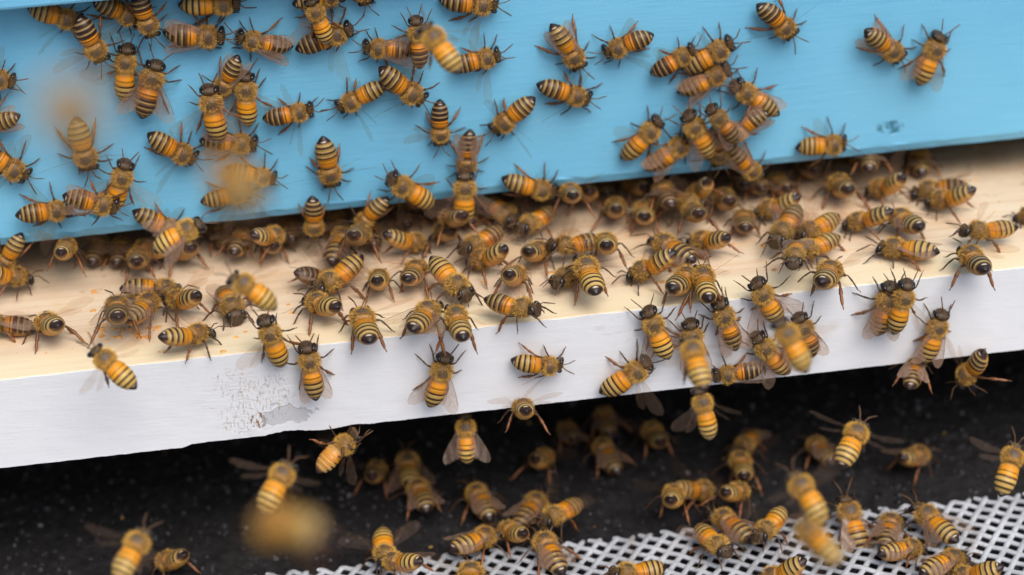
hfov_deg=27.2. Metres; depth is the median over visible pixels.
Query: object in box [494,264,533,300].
honey bee
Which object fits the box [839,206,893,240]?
honey bee
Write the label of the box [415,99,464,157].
honey bee
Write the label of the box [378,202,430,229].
honey bee
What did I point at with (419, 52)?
honey bee
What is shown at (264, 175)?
honey bee
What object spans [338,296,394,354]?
honey bee
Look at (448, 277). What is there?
honey bee
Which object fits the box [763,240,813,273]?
honey bee
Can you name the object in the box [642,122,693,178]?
honey bee
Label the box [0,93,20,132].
honey bee
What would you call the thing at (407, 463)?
honey bee
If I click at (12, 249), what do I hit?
honey bee
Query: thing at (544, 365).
honey bee
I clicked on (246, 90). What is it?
honey bee
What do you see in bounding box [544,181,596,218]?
honey bee
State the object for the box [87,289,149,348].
honey bee
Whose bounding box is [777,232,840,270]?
honey bee
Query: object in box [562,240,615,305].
honey bee
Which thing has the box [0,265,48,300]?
honey bee
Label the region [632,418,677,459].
honey bee
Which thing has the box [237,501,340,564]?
honey bee
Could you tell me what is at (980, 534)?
sheet
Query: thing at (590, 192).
honey bee
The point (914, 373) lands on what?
honey bee
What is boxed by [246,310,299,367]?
honey bee
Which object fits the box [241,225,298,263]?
honey bee
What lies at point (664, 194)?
honey bee
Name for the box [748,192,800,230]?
honey bee
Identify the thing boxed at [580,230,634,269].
honey bee
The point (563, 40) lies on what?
honey bee
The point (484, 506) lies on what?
honey bee
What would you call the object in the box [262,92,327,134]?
honey bee
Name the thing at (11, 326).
honey bee
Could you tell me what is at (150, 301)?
honey bee
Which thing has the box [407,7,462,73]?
honey bee
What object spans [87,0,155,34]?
honey bee
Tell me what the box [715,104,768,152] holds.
honey bee
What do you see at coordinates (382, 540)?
honey bee
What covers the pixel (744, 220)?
honey bee
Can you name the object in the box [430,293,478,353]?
honey bee
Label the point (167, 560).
honey bee
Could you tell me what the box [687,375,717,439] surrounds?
honey bee
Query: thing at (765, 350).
honey bee
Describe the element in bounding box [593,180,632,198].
honey bee
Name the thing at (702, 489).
honey bee
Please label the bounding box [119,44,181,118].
honey bee
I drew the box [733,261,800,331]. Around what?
honey bee
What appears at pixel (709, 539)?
honey bee
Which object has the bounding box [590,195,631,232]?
honey bee
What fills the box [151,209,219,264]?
honey bee
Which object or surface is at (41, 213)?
honey bee
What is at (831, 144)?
honey bee
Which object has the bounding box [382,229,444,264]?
honey bee
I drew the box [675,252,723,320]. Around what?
honey bee
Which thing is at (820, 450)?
honey bee
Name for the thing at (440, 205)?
honey bee
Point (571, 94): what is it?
honey bee
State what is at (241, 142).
honey bee
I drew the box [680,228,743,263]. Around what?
honey bee
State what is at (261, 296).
honey bee
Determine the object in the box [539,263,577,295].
honey bee
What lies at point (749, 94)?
honey bee
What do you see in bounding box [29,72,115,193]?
honey bee
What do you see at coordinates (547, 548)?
honey bee
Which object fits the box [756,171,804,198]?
honey bee
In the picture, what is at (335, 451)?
honey bee
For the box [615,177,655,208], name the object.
honey bee
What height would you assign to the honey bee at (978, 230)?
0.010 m
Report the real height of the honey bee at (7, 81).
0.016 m
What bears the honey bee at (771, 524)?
on the sheet
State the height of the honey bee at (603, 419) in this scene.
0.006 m
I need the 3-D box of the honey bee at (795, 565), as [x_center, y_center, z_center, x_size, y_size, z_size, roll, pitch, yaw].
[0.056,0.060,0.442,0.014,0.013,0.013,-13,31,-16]
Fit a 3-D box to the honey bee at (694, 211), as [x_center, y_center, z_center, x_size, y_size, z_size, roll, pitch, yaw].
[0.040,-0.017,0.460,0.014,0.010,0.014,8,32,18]
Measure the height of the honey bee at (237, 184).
0.011 m
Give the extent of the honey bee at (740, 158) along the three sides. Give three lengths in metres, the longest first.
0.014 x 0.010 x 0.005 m
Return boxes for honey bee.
[0,59,28,100]
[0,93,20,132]
[0,140,44,194]
[0,232,33,268]
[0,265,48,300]
[0,312,35,342]
[15,182,85,228]
[21,309,87,353]
[27,3,97,32]
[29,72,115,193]
[45,236,86,276]
[62,179,133,225]
[65,143,113,187]
[70,14,125,79]
[73,234,118,268]
[76,332,136,389]
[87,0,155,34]
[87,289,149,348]
[98,148,146,208]
[101,235,132,269]
[107,31,145,102]
[111,512,162,574]
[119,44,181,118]
[119,246,167,281]
[119,275,199,302]
[124,284,174,341]
[125,0,170,49]
[125,238,184,274]
[132,202,202,242]
[144,122,213,171]
[144,547,200,574]
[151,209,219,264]
[158,321,230,362]
[159,241,209,277]
[162,15,241,53]
[163,287,212,326]
[178,0,256,24]
[187,70,240,140]
[198,152,271,244]
[198,221,253,256]
[199,119,272,160]
[200,181,223,213]
[202,55,245,98]
[202,285,256,330]
[213,260,276,310]
[214,227,252,257]
[224,17,293,64]
[227,58,273,126]
[237,154,288,188]
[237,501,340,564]
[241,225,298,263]
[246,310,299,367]
[253,241,296,265]
[257,445,308,512]
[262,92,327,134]
[279,216,320,243]
[287,333,334,400]
[288,266,351,293]
[292,0,358,25]
[292,195,333,249]
[292,289,348,335]
[294,0,341,44]
[295,7,368,54]
[297,254,364,310]
[305,136,353,202]
[309,424,372,473]
[317,223,367,267]
[320,78,384,120]
[321,209,351,240]
[336,222,381,263]
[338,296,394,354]
[339,192,394,232]
[348,28,410,66]
[352,457,395,499]
[355,0,379,16]
[358,526,400,574]
[359,221,398,249]
[362,268,403,305]
[364,549,437,574]
[371,64,442,114]
[375,160,439,210]
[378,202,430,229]
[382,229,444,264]
[386,438,435,491]
[387,290,449,355]
[389,469,443,520]
[390,255,429,299]
[391,5,431,68]
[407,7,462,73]
[410,344,465,407]
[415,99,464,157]
[418,199,450,229]
[423,223,462,256]
[424,256,483,306]
[429,207,480,248]
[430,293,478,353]
[439,0,511,21]
[443,412,489,463]
[445,157,489,220]
[445,225,503,270]
[447,129,488,177]
[448,476,505,525]
[448,523,513,564]
[452,553,489,574]
[454,243,510,288]
[460,35,515,74]
[463,199,490,227]
[474,193,523,227]
[476,96,535,146]
[483,293,556,333]
[489,518,532,557]
[490,191,539,215]
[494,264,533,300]
[497,240,555,278]
[497,397,550,434]
[501,163,567,204]
[505,204,555,243]
[506,484,556,530]
[509,446,561,485]
[511,343,575,378]
[518,526,582,574]
[525,498,583,538]
[531,187,560,205]
[534,14,595,85]
[535,233,595,265]
[536,71,606,115]
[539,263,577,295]
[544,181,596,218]
[549,418,590,452]
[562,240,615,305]
[565,183,604,217]
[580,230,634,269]
[580,433,636,478]
[581,405,633,440]
[587,20,653,68]
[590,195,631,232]
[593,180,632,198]
[596,560,666,574]
[599,339,664,396]
[611,105,676,160]
[611,248,679,295]
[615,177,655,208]
[624,294,683,362]
[626,198,669,236]
[631,224,705,272]
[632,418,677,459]
[636,179,685,209]
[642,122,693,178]
[643,483,700,525]
[650,35,708,83]
[653,172,698,191]
[656,190,714,225]
[661,260,694,312]
[664,100,727,167]
[666,200,719,235]
[667,310,711,371]
[673,479,725,515]
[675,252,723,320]
[676,322,711,391]
[677,55,747,107]
[680,23,750,73]
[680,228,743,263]
[686,177,722,209]
[686,523,747,571]
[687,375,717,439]
[690,125,729,179]
[695,91,745,148]
[697,480,761,518]
[697,499,755,543]
[698,286,751,354]
[706,187,743,223]
[709,443,767,495]
[710,351,764,385]
[715,68,784,124]
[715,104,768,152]
[716,168,752,190]
[721,428,768,460]
[723,207,766,237]
[725,140,771,193]
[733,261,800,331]
[734,176,780,203]
[742,318,790,384]
[742,506,790,555]
[745,0,808,54]
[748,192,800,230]
[755,204,816,256]
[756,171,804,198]
[758,556,806,574]
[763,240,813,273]
[763,302,811,373]
[774,456,828,526]
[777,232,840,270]
[778,506,843,574]
[787,160,832,187]
[787,302,826,357]
[788,212,845,251]
[790,433,836,470]
[795,116,860,166]
[797,256,860,309]
[811,171,870,209]
[824,476,875,555]
[826,155,858,172]
[830,405,876,468]
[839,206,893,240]
[850,153,893,174]
[852,273,903,335]
[855,14,917,73]
[856,172,913,205]
[856,235,939,271]
[864,508,912,546]
[873,537,940,570]
[877,202,936,239]
[881,268,927,334]
[883,443,940,485]
[889,357,932,393]
[896,148,942,178]
[896,175,968,208]
[897,18,959,88]
[898,488,967,545]
[908,185,976,224]
[912,297,954,363]
[919,546,980,574]
[939,238,994,290]
[943,561,1003,574]
[945,348,1011,400]
[946,218,1018,252]
[994,426,1023,496]
[1003,205,1023,228]
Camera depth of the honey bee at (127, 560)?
0.39 m
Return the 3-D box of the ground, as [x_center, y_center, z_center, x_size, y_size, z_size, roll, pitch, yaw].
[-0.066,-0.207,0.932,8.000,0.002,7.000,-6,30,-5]
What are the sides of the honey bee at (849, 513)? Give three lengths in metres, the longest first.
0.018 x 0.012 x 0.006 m
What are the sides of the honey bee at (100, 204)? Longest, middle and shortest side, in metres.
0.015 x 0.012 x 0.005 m
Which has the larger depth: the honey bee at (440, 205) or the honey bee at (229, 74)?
the honey bee at (440, 205)
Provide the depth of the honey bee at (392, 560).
0.44 m
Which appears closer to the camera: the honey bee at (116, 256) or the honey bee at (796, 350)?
the honey bee at (796, 350)
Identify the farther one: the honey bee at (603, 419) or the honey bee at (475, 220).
the honey bee at (603, 419)
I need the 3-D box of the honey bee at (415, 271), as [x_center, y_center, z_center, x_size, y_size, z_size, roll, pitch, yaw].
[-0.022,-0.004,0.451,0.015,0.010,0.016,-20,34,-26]
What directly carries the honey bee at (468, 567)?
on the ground
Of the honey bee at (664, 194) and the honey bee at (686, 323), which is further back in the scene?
the honey bee at (664, 194)
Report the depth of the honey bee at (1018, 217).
0.46 m
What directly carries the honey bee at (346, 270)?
on the landing board
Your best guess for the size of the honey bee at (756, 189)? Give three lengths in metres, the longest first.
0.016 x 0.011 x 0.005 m
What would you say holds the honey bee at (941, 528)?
on the sheet
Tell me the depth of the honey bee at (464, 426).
0.45 m
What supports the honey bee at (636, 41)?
in the hive box
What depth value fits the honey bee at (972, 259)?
0.44 m
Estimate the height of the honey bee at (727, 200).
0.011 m
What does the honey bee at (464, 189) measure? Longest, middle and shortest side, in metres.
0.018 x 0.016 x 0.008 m
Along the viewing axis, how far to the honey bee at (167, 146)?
0.45 m
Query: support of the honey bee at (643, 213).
on the landing board
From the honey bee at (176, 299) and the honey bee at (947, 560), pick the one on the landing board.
the honey bee at (176, 299)
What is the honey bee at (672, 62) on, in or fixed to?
in the hive box
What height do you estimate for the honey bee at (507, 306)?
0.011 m
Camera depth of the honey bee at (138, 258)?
0.46 m
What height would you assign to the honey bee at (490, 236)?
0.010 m
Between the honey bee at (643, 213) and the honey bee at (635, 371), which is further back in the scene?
the honey bee at (643, 213)
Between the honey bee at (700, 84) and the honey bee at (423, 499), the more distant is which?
the honey bee at (423, 499)
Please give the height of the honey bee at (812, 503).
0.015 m
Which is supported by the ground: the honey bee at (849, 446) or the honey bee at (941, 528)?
the honey bee at (849, 446)
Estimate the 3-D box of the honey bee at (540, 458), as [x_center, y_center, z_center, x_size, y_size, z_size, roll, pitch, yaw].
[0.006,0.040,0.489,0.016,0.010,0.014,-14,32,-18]
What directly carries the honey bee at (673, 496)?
on the ground
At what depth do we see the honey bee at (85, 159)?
0.45 m
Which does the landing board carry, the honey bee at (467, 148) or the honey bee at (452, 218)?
the honey bee at (452, 218)
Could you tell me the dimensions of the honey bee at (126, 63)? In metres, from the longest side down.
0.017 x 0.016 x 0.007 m
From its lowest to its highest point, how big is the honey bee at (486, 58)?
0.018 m
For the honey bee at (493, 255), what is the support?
on the landing board
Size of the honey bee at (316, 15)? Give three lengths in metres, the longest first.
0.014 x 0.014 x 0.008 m
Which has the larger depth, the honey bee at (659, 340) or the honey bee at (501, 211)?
the honey bee at (501, 211)
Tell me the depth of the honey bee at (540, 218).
0.47 m
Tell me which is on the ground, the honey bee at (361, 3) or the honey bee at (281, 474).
the honey bee at (281, 474)
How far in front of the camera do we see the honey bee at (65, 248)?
0.46 m
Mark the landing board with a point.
(60, 400)
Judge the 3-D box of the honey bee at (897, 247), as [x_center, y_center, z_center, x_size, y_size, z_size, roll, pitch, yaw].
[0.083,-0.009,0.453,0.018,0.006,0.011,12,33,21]
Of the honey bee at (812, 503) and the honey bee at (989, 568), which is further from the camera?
the honey bee at (989, 568)
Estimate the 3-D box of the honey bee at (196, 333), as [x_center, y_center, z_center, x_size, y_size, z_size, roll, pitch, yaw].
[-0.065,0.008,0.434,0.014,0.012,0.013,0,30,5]
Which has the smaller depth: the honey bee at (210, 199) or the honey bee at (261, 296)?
the honey bee at (261, 296)
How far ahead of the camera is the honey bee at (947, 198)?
0.47 m
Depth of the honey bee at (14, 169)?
0.45 m
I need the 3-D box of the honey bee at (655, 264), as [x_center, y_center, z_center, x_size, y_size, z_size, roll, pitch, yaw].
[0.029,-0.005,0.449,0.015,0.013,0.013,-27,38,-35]
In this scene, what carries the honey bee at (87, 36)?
in the hive box
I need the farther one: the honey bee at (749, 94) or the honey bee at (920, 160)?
the honey bee at (920, 160)
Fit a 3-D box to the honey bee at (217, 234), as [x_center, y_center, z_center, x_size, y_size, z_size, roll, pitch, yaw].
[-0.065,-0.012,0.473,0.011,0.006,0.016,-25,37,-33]
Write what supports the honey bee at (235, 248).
on the landing board
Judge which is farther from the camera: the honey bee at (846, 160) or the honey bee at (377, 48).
the honey bee at (846, 160)
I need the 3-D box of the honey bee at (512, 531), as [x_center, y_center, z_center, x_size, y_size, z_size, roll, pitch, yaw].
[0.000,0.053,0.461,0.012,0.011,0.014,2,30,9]
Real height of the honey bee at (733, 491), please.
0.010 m
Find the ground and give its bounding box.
[0,349,1023,574]
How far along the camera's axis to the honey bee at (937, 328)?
0.45 m
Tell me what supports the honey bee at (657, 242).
on the landing board
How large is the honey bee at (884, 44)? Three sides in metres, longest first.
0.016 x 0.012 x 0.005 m
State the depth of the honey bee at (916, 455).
0.48 m
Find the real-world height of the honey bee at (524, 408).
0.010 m
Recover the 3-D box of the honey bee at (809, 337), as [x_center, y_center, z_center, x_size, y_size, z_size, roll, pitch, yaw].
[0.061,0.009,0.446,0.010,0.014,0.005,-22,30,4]
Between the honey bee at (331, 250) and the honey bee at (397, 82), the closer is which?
the honey bee at (397, 82)
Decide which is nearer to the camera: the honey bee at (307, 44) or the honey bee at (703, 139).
the honey bee at (307, 44)
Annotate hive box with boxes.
[0,0,1023,244]
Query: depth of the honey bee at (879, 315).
0.44 m
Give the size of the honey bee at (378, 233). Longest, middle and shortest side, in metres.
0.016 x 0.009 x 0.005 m
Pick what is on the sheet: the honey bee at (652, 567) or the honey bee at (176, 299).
the honey bee at (652, 567)
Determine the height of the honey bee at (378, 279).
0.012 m
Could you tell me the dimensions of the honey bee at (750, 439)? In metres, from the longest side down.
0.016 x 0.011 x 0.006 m
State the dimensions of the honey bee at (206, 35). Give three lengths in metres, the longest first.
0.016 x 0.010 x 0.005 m
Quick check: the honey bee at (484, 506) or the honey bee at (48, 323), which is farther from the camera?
the honey bee at (484, 506)
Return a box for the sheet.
[265,492,1023,574]
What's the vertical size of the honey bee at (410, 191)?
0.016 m
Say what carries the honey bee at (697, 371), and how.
on the landing board
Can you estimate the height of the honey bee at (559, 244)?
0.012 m
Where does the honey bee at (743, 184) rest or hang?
on the landing board
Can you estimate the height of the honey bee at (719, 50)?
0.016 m
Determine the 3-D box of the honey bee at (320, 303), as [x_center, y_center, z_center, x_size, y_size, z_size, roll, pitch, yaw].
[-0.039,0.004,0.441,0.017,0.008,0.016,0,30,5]
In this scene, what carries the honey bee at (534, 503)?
on the ground
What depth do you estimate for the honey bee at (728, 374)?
0.45 m
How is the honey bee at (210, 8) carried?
in the hive box
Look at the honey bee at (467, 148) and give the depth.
0.46 m
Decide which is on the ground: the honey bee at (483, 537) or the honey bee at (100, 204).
the honey bee at (483, 537)
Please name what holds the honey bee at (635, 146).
in the hive box
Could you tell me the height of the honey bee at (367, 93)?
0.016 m
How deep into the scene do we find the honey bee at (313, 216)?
0.46 m
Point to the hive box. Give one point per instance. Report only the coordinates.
(822, 74)
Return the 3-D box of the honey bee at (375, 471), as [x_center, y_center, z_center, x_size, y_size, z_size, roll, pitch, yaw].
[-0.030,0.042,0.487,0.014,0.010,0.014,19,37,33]
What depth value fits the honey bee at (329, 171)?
0.45 m
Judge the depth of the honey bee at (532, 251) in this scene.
0.45 m
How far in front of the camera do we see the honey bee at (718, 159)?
0.47 m
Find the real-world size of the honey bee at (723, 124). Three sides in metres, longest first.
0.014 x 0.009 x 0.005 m
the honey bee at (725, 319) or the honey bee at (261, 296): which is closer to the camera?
the honey bee at (261, 296)
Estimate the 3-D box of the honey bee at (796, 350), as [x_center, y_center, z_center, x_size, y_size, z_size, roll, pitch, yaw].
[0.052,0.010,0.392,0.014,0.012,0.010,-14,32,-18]
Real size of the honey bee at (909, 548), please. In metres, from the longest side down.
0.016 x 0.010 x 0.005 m
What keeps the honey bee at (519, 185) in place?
in the hive box
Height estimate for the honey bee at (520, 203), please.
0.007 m
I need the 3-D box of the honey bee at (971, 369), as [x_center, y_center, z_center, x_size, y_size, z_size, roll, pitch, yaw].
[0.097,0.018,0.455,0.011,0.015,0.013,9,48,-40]
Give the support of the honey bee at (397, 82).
in the hive box
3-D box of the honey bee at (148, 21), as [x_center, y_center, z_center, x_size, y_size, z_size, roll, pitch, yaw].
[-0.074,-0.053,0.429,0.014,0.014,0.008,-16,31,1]
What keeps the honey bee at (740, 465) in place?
on the ground
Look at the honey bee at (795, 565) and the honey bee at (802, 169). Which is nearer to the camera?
the honey bee at (795, 565)
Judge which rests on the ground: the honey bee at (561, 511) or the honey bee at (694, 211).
the honey bee at (561, 511)
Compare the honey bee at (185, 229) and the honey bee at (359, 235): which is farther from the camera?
the honey bee at (359, 235)
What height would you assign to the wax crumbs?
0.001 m
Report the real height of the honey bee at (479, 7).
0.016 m
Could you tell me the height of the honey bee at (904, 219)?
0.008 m
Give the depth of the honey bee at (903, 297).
0.44 m
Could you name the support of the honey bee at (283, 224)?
on the landing board
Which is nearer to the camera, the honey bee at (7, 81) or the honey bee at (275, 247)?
the honey bee at (7, 81)
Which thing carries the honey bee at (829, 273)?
on the landing board
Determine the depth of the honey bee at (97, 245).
0.47 m
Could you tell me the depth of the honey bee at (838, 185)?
0.47 m
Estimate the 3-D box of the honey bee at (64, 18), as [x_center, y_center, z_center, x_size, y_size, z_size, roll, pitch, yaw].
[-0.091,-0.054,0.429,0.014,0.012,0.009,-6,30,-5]
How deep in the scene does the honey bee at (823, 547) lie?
0.34 m
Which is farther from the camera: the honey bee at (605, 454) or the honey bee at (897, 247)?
the honey bee at (605, 454)
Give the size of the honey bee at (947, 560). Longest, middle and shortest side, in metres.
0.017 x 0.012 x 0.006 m
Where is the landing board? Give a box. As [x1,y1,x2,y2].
[0,138,1023,467]
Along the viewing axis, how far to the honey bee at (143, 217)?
0.46 m
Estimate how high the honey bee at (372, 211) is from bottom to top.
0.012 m
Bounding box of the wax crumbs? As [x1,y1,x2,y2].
[17,146,999,353]
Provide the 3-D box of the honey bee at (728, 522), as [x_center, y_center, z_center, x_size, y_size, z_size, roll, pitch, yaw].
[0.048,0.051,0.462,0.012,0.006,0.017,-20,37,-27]
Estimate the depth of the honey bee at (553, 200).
0.48 m
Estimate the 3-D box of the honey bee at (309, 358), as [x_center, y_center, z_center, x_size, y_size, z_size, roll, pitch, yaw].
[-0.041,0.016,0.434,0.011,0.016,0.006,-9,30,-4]
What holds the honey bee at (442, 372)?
on the landing board
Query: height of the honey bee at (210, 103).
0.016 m
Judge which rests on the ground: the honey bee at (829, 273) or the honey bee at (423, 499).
the honey bee at (423, 499)
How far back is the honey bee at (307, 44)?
0.44 m
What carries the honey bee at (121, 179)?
in the hive box
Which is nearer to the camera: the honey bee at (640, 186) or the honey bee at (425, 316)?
the honey bee at (425, 316)
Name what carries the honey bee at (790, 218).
on the landing board
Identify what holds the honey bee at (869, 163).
on the landing board
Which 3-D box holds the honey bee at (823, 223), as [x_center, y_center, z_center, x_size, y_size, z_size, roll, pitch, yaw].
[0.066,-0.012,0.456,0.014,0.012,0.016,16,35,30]
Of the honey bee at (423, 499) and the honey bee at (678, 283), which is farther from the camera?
the honey bee at (423, 499)
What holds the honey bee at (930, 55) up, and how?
in the hive box
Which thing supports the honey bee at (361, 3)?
in the hive box
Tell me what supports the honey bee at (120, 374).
on the landing board
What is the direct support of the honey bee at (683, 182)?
on the landing board
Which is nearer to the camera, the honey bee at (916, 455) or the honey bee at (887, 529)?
the honey bee at (887, 529)
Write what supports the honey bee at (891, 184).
on the landing board
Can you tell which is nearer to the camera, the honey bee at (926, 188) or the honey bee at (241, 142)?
the honey bee at (241, 142)
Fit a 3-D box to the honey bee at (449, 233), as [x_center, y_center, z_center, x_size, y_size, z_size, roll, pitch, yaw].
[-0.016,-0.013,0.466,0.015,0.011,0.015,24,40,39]
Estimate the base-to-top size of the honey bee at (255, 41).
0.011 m
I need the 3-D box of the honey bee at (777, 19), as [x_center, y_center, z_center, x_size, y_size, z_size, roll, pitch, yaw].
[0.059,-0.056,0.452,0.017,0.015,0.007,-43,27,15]
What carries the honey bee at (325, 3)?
in the hive box
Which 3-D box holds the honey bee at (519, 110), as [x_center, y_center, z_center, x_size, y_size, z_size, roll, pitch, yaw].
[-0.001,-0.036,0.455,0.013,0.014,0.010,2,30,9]
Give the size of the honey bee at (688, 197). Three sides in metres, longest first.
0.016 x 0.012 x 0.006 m
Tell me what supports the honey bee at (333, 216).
on the landing board
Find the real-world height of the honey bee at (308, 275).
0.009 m
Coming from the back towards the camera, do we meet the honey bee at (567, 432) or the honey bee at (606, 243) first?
the honey bee at (567, 432)
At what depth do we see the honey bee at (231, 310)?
0.44 m
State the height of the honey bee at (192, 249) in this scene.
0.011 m
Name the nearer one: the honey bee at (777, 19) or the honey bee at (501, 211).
the honey bee at (777, 19)
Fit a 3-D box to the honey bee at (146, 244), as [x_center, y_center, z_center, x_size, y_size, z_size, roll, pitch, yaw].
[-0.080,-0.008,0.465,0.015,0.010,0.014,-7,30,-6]
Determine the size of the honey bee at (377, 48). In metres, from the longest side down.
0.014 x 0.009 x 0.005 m
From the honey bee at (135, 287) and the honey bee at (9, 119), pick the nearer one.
the honey bee at (9, 119)
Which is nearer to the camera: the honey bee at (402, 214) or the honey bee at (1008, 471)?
the honey bee at (1008, 471)

